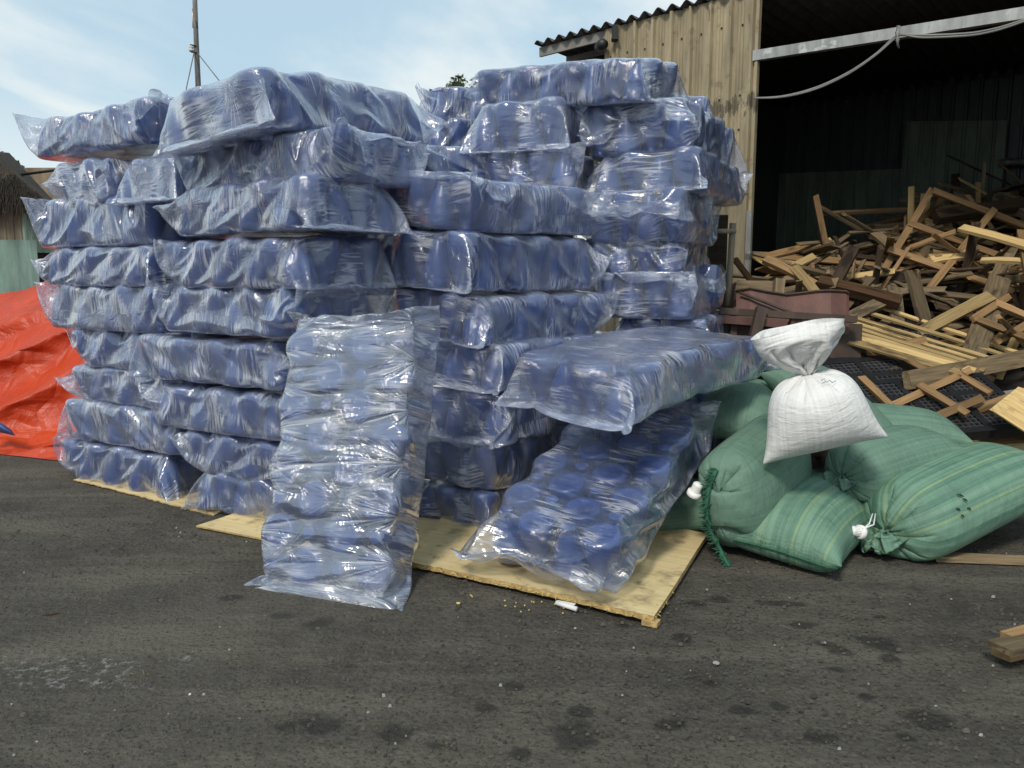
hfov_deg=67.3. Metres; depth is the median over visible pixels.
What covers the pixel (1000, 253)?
plank
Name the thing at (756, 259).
plank
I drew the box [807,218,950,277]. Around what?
pallet
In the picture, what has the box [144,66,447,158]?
bottle bag
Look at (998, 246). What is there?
plank
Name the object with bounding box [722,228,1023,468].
debris mound
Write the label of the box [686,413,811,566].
woven sack
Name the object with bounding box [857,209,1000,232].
plank
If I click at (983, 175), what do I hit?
plank
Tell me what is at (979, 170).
plank
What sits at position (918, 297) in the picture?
plank
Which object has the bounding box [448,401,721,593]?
bottle bag
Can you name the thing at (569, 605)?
paper roll
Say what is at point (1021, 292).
plank
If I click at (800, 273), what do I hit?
plank
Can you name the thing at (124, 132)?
bottle bag
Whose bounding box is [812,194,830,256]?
plank
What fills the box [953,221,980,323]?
plank
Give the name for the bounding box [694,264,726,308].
bottle bag
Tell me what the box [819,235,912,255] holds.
plank
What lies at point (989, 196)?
plank
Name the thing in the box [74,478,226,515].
plywood sheet
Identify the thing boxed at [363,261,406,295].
bottle bag
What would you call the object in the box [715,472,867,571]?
woven sack
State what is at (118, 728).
pebble
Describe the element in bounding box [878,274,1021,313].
plank
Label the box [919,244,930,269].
plank
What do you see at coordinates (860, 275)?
plank
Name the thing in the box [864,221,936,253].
plank
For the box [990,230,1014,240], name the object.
plank
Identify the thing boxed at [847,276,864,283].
plank
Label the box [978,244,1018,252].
plank
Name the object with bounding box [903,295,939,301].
plank
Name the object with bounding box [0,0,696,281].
sky
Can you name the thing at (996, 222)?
plank
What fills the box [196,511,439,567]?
plywood sheet
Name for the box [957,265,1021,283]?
plank
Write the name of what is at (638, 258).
bottle bag
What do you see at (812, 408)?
white sack
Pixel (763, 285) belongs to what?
plank
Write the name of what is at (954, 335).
plank
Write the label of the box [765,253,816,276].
plank
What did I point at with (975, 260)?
plank
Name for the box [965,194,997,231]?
plank
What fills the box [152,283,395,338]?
bottle bag
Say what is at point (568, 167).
bottle bag
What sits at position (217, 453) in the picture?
bottle bag
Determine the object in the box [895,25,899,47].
rope tie
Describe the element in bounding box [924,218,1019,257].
plank
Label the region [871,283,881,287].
plank
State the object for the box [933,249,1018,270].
plank
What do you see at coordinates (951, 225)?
plank
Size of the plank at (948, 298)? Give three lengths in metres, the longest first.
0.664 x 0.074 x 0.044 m
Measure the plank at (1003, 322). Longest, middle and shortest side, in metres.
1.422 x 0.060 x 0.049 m
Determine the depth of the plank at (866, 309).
6.34 m
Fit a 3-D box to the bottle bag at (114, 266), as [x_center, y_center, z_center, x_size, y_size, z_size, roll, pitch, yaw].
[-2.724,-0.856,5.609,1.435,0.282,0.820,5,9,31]
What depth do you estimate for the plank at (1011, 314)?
6.48 m
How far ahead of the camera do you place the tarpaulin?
7.61 m
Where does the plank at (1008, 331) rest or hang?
on the debris mound
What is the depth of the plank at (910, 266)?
7.29 m
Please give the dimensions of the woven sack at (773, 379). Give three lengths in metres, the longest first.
0.951 x 0.542 x 0.276 m
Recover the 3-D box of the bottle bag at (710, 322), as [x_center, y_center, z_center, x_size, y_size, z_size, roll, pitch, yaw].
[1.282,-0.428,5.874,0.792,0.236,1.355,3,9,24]
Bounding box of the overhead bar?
[20,169,55,175]
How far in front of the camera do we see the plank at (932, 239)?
7.38 m
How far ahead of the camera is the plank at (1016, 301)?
6.67 m
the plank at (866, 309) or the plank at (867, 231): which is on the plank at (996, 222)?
the plank at (867, 231)
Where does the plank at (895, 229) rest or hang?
on the debris mound
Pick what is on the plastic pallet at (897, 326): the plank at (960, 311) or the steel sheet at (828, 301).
the plank at (960, 311)
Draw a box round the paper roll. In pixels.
[555,600,577,611]
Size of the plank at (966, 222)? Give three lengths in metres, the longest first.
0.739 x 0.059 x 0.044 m
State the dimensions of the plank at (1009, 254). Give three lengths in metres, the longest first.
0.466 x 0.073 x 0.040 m
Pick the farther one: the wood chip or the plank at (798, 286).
the plank at (798, 286)
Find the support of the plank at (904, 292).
on the debris mound
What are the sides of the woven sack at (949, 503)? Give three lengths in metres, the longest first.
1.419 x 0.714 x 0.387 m
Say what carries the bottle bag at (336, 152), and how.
on the bottle bag at (303, 204)
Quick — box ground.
[0,282,1023,767]
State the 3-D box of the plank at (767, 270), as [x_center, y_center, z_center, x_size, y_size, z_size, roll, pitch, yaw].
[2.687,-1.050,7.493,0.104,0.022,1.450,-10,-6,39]
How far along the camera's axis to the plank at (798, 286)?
6.64 m
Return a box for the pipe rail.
[707,215,735,308]
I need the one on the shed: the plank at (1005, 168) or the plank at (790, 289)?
the plank at (1005, 168)
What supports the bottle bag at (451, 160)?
on the bottle bag
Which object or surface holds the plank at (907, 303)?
on the debris mound
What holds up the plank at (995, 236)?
on the plank at (1020, 233)
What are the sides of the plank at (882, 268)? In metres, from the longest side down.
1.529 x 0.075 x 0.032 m
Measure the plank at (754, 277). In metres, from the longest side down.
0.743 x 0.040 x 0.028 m
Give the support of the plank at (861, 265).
on the plank at (925, 281)
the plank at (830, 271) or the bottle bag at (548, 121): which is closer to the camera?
the bottle bag at (548, 121)
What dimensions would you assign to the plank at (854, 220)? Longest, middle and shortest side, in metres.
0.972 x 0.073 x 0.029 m
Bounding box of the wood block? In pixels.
[641,618,660,627]
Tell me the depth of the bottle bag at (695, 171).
5.29 m
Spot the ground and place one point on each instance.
(168, 574)
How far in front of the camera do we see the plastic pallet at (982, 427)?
5.28 m
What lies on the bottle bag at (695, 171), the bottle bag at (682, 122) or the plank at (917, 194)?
the bottle bag at (682, 122)
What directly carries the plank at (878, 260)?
on the debris mound
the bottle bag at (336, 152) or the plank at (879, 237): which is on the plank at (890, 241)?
the plank at (879, 237)
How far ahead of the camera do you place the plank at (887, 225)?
8.32 m
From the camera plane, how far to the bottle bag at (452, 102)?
6.12 m
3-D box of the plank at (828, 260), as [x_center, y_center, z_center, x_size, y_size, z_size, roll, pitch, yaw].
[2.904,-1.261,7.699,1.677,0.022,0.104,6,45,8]
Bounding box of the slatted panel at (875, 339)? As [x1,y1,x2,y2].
[846,308,1017,375]
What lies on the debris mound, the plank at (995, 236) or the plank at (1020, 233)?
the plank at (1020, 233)
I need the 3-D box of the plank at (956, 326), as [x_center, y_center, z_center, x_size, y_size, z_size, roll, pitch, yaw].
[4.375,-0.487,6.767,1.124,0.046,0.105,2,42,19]
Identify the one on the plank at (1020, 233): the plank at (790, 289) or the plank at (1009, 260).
the plank at (1009, 260)
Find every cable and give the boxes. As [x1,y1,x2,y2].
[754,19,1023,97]
[754,20,1023,98]
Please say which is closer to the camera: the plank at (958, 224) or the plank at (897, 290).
the plank at (897, 290)
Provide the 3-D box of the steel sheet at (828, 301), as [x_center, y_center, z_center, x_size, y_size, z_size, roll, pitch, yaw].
[2.188,-0.570,5.997,0.855,0.366,0.271,2,8,13]
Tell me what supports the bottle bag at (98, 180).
on the bottle bag at (84, 224)
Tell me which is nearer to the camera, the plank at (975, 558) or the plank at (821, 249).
the plank at (975, 558)
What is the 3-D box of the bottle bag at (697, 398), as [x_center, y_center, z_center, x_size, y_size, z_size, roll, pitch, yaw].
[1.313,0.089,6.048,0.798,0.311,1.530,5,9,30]
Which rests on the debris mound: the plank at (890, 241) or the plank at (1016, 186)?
the plank at (890, 241)
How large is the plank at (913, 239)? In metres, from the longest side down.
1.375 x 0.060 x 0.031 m
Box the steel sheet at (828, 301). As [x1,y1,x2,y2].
[736,287,849,333]
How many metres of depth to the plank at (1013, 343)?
6.29 m
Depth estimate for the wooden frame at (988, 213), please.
7.40 m
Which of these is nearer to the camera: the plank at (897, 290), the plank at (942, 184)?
the plank at (897, 290)
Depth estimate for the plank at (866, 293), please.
6.42 m
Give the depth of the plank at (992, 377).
6.17 m
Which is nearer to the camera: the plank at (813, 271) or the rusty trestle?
the rusty trestle
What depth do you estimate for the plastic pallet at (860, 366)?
5.75 m
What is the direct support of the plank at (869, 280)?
on the plastic pallet at (897, 326)
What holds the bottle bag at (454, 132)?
on the bottle bag
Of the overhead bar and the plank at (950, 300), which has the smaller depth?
the plank at (950, 300)
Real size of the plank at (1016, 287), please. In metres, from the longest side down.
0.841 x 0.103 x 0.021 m
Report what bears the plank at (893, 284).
on the plank at (1014, 279)
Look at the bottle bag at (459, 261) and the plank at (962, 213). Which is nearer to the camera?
the bottle bag at (459, 261)
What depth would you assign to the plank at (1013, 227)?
8.25 m
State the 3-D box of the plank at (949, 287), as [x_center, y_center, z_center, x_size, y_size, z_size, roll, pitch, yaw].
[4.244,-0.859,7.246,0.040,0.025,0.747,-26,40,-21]
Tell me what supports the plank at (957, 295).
on the plank
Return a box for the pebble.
[115,726,121,731]
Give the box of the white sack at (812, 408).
[751,318,887,463]
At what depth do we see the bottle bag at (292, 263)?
4.42 m
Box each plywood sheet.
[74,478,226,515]
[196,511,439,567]
[401,515,707,621]
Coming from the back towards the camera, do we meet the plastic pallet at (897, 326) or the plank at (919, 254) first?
the plank at (919, 254)
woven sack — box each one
[652,478,707,531]
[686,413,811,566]
[690,379,772,438]
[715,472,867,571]
[759,366,891,449]
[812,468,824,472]
[823,425,962,500]
[852,442,1023,560]
[873,403,972,443]
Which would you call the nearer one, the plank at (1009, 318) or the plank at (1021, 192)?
the plank at (1009, 318)
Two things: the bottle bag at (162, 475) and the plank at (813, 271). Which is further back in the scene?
the plank at (813, 271)
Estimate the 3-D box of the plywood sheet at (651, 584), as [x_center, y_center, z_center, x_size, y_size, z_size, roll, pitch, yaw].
[0.222,0.888,4.344,1.741,0.046,1.403,5,9,30]
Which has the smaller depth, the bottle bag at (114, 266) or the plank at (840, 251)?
the bottle bag at (114, 266)
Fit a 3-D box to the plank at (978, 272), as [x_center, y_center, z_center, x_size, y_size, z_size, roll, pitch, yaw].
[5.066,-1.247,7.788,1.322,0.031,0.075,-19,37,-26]
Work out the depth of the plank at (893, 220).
8.55 m
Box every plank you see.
[726,273,795,283]
[733,276,795,283]
[734,257,754,280]
[735,280,772,291]
[751,256,770,267]
[752,251,804,265]
[752,251,890,267]
[755,266,785,275]
[757,244,821,260]
[762,255,817,283]
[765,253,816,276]
[772,278,785,292]
[783,275,912,306]
[784,278,838,292]
[785,242,848,283]
[789,264,819,290]
[790,263,828,276]
[795,240,857,245]
[795,243,841,254]
[795,280,802,291]
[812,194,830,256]
[815,229,855,256]
[816,275,902,310]
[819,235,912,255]
[821,206,871,238]
[821,263,836,266]
[822,205,959,215]
[826,265,848,280]
[831,244,859,279]
[833,236,843,256]
[838,260,873,270]
[841,212,873,232]
[846,268,894,278]
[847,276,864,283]
[848,228,903,233]
[849,275,874,309]
[849,290,894,317]
[851,260,855,277]
[853,289,909,306]
[855,259,865,272]
[856,254,930,268]
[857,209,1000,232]
[858,225,943,253]
[860,269,941,302]
[862,269,959,305]
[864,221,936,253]
[864,336,927,355]
[866,218,903,227]
[868,245,883,325]
[869,231,906,260]
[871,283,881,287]
[873,222,903,228]
[873,265,890,271]
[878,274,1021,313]
[878,286,947,292]
[879,271,948,283]
[880,246,911,287]
[882,230,948,250]
[882,281,942,302]
[883,229,955,256]
[883,237,894,254]
[885,287,976,299]
[886,285,904,324]
[892,225,898,236]
[897,253,942,270]
[899,198,949,201]
[902,350,1023,389]
[903,198,945,244]
[903,215,907,246]
[903,270,930,325]
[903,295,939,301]
[904,274,986,284]
[907,186,914,269]
[909,250,962,266]
[913,291,996,334]
[914,227,991,241]
[915,192,938,197]
[916,267,984,273]
[918,193,930,224]
[918,204,963,227]
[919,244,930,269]
[923,285,975,312]
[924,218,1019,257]
[924,285,960,304]
[928,250,965,262]
[930,202,1017,216]
[930,311,1010,323]
[931,197,1023,224]
[931,233,989,277]
[932,321,1023,339]
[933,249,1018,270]
[933,301,997,322]
[936,552,1023,564]
[937,270,1022,285]
[937,284,953,288]
[937,323,970,332]
[938,181,985,197]
[938,334,1007,346]
[941,271,972,280]
[943,320,1023,336]
[945,223,958,247]
[946,155,1020,189]
[950,173,959,204]
[950,220,1022,244]
[953,189,986,202]
[953,219,976,227]
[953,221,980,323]
[954,247,979,299]
[956,238,988,247]
[956,254,987,264]
[957,224,1023,249]
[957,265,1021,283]
[957,315,1014,329]
[958,177,987,194]
[960,273,1010,357]
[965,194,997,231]
[967,277,1017,292]
[970,245,1010,284]
[971,270,1018,290]
[973,267,993,273]
[973,393,1009,413]
[975,182,980,220]
[978,243,1004,264]
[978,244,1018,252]
[978,247,1017,294]
[980,257,1021,264]
[981,162,985,218]
[985,187,1009,192]
[985,191,1005,231]
[985,217,1021,226]
[985,321,1015,381]
[986,324,1015,354]
[987,625,1023,662]
[990,155,1022,182]
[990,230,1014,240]
[990,387,1023,431]
[992,193,1023,219]
[994,314,1023,347]
[996,182,1023,192]
[996,337,1018,379]
[1000,224,1019,228]
[1001,310,1023,319]
[1004,253,1013,271]
[1009,269,1022,286]
[1011,293,1023,309]
[1016,229,1023,274]
[1018,188,1023,196]
[1018,282,1023,346]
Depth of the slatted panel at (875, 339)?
5.95 m
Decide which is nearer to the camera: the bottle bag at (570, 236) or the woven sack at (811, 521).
the woven sack at (811, 521)
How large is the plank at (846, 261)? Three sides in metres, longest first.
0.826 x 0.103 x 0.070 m
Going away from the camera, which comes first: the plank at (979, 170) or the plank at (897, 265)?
the plank at (897, 265)
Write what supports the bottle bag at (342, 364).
on the ground
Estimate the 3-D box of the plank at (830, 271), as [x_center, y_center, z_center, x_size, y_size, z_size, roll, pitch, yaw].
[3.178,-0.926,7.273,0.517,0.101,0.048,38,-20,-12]
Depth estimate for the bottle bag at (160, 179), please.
4.94 m
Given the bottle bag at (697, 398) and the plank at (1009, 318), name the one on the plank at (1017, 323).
the plank at (1009, 318)
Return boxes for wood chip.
[42,612,58,615]
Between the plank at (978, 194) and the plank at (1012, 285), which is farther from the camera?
the plank at (978, 194)
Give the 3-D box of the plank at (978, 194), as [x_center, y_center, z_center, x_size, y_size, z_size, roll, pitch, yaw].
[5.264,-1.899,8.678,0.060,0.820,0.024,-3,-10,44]
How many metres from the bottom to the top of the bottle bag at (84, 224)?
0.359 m
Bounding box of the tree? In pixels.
[429,74,477,92]
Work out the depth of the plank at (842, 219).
8.27 m
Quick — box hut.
[0,152,66,292]
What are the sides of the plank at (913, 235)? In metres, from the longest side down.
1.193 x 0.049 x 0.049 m
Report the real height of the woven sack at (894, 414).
0.260 m
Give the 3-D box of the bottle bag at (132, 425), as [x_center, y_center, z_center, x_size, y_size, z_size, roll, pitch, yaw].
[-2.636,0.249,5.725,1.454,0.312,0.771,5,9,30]
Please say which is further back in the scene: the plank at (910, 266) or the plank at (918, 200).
the plank at (918, 200)
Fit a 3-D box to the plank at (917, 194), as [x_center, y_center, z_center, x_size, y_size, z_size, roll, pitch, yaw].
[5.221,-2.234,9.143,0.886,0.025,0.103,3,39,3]
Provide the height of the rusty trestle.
0.464 m
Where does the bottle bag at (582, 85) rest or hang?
on the bottle bag at (548, 121)
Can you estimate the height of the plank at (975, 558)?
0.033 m
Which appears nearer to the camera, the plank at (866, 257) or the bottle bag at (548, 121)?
the bottle bag at (548, 121)
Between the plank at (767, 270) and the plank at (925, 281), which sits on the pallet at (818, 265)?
the plank at (925, 281)
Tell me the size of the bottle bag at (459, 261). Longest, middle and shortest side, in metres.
1.479 x 0.984 x 0.355 m
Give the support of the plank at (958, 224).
on the plank
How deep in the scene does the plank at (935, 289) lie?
6.90 m
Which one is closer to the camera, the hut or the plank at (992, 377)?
the plank at (992, 377)
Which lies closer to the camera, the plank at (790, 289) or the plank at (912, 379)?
the plank at (912, 379)
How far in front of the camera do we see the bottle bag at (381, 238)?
5.91 m
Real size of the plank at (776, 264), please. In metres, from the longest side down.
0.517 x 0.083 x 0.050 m
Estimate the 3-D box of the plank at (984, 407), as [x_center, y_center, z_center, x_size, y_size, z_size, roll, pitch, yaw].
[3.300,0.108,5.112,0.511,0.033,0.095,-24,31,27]
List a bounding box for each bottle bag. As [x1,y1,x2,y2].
[12,89,193,162]
[20,188,225,248]
[30,245,177,286]
[34,282,177,332]
[41,157,132,208]
[53,434,206,500]
[54,397,190,454]
[55,364,202,408]
[59,324,211,371]
[104,156,192,208]
[128,333,350,390]
[138,380,367,440]
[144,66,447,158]
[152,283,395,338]
[153,173,414,238]
[153,236,398,289]
[169,430,390,495]
[174,117,427,192]
[181,469,427,525]
[244,305,439,610]
[348,225,437,260]
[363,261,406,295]
[371,229,611,293]
[380,287,617,348]
[384,170,611,235]
[403,479,528,530]
[405,145,586,179]
[415,83,485,125]
[415,428,563,489]
[420,118,474,150]
[420,384,585,449]
[425,331,607,394]
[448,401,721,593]
[459,96,598,162]
[464,58,688,110]
[477,141,599,202]
[493,326,780,434]
[502,233,577,237]
[577,93,711,151]
[579,97,748,173]
[580,187,721,246]
[584,236,710,276]
[585,146,752,206]
[590,271,725,319]
[613,311,728,332]
[669,392,710,423]
[685,436,722,471]
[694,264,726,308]
[697,186,713,234]
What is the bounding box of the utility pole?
[186,0,218,89]
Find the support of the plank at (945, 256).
on the wooden frame at (988, 213)
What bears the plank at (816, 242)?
on the plank
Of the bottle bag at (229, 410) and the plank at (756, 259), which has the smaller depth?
the bottle bag at (229, 410)
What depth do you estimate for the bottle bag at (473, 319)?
4.68 m
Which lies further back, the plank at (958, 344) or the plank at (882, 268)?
the plank at (882, 268)
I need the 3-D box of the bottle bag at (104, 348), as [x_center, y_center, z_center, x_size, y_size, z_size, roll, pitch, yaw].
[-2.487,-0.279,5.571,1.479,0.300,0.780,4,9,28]
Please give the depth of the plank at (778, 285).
6.17 m
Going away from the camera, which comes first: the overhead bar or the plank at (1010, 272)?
the plank at (1010, 272)
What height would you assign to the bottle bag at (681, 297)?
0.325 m
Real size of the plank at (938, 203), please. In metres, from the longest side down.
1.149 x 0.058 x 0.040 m
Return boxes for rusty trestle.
[719,306,862,361]
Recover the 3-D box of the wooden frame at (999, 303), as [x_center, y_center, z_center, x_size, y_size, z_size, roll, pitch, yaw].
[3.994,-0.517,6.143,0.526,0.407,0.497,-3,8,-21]
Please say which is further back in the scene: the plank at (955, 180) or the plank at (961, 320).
the plank at (955, 180)
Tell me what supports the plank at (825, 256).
on the debris mound
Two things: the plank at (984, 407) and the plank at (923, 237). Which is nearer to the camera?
the plank at (984, 407)
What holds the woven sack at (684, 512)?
on the ground
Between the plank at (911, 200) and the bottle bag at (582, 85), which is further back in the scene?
the plank at (911, 200)
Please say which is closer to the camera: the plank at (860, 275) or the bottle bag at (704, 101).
the bottle bag at (704, 101)
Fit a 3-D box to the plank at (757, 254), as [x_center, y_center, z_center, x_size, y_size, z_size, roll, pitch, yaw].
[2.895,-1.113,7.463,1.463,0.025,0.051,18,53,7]
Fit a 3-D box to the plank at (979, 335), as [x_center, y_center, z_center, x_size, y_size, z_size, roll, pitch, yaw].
[3.895,-0.570,6.304,0.173,0.043,1.162,26,52,22]
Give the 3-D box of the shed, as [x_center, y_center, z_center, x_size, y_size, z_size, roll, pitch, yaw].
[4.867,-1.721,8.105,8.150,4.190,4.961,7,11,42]
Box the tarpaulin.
[0,280,84,460]
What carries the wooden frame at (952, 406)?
on the plastic pallet at (860, 366)
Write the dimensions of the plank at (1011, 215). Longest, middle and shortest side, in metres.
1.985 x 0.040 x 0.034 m
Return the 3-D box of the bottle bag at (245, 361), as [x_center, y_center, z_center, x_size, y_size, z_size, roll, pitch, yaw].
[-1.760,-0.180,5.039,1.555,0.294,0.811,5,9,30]
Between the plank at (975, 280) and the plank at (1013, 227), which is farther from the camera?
the plank at (1013, 227)
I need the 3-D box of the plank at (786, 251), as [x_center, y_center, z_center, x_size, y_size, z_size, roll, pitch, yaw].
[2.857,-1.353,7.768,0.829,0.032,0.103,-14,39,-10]
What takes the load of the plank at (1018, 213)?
on the plank at (996, 222)
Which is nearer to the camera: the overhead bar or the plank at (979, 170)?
the plank at (979, 170)
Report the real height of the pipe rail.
0.803 m
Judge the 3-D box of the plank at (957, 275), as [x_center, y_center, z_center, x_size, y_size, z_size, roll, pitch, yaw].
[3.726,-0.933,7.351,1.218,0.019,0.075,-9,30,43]
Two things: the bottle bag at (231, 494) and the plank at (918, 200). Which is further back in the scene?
the plank at (918, 200)
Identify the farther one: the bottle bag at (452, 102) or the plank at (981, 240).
the plank at (981, 240)
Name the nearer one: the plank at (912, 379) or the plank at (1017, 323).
the plank at (912, 379)
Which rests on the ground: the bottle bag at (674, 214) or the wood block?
the wood block
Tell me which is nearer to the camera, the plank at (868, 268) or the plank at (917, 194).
the plank at (868, 268)
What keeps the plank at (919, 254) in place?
on the pallet at (818, 265)
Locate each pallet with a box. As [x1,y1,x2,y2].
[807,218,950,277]
[821,356,985,409]
[826,322,957,371]
[855,372,1023,439]
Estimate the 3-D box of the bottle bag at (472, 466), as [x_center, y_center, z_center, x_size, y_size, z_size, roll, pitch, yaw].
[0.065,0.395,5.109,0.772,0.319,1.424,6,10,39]
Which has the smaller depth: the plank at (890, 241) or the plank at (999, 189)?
the plank at (890, 241)
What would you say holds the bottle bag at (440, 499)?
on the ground
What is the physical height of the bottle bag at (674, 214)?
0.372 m
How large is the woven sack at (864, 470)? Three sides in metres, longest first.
0.886 x 0.555 x 0.322 m
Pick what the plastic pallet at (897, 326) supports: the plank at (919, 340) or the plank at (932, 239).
the plank at (919, 340)
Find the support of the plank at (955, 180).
on the plank
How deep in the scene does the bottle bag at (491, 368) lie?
4.53 m
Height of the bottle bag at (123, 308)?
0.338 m
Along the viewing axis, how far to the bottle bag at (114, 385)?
5.42 m
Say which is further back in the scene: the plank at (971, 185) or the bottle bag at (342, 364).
the plank at (971, 185)
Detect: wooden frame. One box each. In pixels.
[857,355,993,417]
[882,187,1023,295]
[969,293,1023,345]
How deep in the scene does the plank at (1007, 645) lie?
3.00 m
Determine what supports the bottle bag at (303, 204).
on the bottle bag at (292, 263)
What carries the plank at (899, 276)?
on the plank at (925, 281)
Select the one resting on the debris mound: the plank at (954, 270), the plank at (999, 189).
the plank at (954, 270)
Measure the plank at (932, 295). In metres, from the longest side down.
1.508 x 0.059 x 0.025 m
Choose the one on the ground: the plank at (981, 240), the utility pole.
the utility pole
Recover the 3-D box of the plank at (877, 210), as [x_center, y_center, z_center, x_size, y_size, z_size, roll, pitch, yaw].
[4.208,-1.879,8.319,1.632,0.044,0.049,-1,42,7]
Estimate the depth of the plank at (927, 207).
8.16 m
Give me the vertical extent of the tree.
5.792 m
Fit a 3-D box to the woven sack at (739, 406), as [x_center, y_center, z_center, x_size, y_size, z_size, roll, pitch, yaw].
[1.542,0.124,5.120,0.610,0.276,1.078,4,13,25]
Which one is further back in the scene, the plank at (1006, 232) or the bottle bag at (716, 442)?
the plank at (1006, 232)
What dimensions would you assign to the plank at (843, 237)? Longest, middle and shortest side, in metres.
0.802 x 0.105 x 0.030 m
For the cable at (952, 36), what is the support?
attached to the shed
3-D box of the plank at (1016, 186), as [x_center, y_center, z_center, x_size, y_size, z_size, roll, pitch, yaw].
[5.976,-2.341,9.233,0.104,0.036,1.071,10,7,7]
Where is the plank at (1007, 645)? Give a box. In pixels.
[987,625,1023,662]
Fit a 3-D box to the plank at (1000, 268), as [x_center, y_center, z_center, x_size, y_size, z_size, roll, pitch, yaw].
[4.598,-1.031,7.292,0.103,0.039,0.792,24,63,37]
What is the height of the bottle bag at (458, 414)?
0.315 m
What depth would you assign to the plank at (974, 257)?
7.05 m
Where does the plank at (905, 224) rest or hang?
on the debris mound
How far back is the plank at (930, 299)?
6.99 m
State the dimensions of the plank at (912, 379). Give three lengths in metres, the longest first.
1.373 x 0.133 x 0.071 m
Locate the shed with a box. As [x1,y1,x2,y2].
[534,0,1023,331]
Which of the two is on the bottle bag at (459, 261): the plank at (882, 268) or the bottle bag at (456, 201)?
the bottle bag at (456, 201)
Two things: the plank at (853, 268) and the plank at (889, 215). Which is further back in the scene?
the plank at (889, 215)
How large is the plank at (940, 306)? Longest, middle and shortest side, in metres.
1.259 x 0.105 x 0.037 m
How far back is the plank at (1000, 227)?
7.58 m
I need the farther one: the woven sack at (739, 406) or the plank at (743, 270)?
the plank at (743, 270)
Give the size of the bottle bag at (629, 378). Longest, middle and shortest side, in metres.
1.710 x 0.944 x 0.320 m
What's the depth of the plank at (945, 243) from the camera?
7.13 m
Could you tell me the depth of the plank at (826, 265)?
7.66 m
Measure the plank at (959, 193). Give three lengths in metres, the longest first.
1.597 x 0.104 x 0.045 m
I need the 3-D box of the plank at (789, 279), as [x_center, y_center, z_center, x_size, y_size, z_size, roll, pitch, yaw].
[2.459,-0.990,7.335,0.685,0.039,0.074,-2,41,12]

